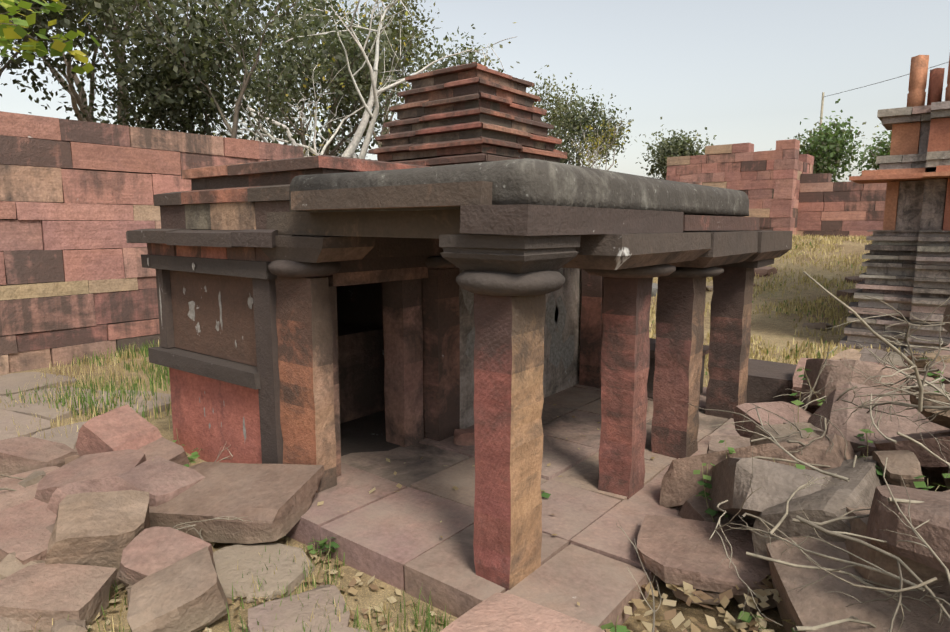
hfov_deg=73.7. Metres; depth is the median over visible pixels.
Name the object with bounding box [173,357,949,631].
green weeds
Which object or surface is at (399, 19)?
tree
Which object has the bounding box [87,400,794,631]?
dry leaf litter
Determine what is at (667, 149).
tree
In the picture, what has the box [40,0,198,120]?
tree
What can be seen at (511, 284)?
shrine cushion capitals
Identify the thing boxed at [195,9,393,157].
bare tree
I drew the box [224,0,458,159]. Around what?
tree
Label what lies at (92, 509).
stone slabs
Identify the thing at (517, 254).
shrine bracket capitals
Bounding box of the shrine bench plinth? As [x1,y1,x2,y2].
[647,338,798,404]
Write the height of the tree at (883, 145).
5.507 m
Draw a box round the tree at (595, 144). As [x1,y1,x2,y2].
[567,117,633,169]
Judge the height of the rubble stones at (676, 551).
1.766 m
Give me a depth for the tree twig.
4.52 m
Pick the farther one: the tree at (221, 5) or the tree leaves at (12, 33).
the tree at (221, 5)
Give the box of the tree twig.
[0,3,80,47]
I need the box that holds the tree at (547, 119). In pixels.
[528,65,590,149]
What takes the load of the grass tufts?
on the ground
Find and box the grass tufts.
[0,233,931,631]
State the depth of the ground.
5.64 m
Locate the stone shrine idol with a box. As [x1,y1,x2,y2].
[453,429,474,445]
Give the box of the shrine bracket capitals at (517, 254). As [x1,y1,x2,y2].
[259,234,774,273]
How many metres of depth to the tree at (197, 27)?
11.61 m
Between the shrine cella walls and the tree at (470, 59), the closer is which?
the shrine cella walls
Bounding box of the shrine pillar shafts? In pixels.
[275,266,754,590]
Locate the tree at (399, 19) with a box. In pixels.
[304,0,454,146]
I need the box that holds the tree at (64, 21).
[0,0,166,118]
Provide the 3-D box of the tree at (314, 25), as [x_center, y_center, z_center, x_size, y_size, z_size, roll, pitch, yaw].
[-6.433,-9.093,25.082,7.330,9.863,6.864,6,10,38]
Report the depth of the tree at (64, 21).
11.08 m
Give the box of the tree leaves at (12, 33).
[0,0,100,74]
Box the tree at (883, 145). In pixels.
[849,112,891,175]
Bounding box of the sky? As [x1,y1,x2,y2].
[0,0,949,181]
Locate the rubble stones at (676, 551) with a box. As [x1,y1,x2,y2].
[637,266,949,631]
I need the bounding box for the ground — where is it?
[0,237,870,631]
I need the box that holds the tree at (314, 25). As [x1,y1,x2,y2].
[229,0,416,155]
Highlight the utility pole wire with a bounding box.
[818,62,947,140]
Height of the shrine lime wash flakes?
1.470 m
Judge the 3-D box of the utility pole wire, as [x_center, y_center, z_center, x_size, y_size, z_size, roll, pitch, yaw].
[16.251,-5.772,18.787,0.144,7.307,19.370,-1,8,-5]
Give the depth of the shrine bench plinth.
5.67 m
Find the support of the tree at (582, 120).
on the ground
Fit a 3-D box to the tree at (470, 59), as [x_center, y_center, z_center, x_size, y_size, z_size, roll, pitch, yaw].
[-0.918,-8.431,26.312,5.724,7.796,5.438,6,10,38]
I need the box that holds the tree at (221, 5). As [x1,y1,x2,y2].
[1,0,310,128]
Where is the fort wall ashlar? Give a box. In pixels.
[0,111,886,374]
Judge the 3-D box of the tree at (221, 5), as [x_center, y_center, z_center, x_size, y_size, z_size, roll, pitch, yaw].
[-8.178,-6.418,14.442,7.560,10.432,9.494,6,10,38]
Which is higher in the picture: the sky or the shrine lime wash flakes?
the sky
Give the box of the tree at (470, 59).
[394,24,523,104]
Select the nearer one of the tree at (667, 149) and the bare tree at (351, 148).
the bare tree at (351, 148)
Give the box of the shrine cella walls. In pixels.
[141,254,581,463]
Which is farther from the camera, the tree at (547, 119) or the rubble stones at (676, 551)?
the tree at (547, 119)
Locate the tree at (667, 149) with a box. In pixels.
[634,117,716,179]
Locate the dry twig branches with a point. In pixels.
(944, 409)
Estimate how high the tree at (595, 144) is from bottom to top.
4.812 m
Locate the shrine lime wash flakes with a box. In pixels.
[147,258,574,438]
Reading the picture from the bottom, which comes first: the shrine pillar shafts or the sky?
the shrine pillar shafts
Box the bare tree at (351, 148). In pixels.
[132,0,515,158]
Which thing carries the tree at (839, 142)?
on the ground
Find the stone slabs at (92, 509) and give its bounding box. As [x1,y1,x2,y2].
[0,372,604,631]
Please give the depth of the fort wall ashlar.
8.25 m
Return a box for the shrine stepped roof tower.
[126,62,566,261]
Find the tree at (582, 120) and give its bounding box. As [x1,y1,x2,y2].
[546,85,645,170]
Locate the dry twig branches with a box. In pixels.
[0,271,949,631]
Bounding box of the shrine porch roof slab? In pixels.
[289,158,748,216]
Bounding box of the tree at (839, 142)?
[770,99,875,181]
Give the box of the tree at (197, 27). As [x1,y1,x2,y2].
[45,0,351,152]
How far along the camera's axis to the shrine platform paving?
3.48 m
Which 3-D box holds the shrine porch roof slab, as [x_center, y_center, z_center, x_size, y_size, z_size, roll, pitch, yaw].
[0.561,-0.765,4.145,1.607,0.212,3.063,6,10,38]
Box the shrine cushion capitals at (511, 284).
[268,256,723,295]
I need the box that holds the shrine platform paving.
[286,383,739,631]

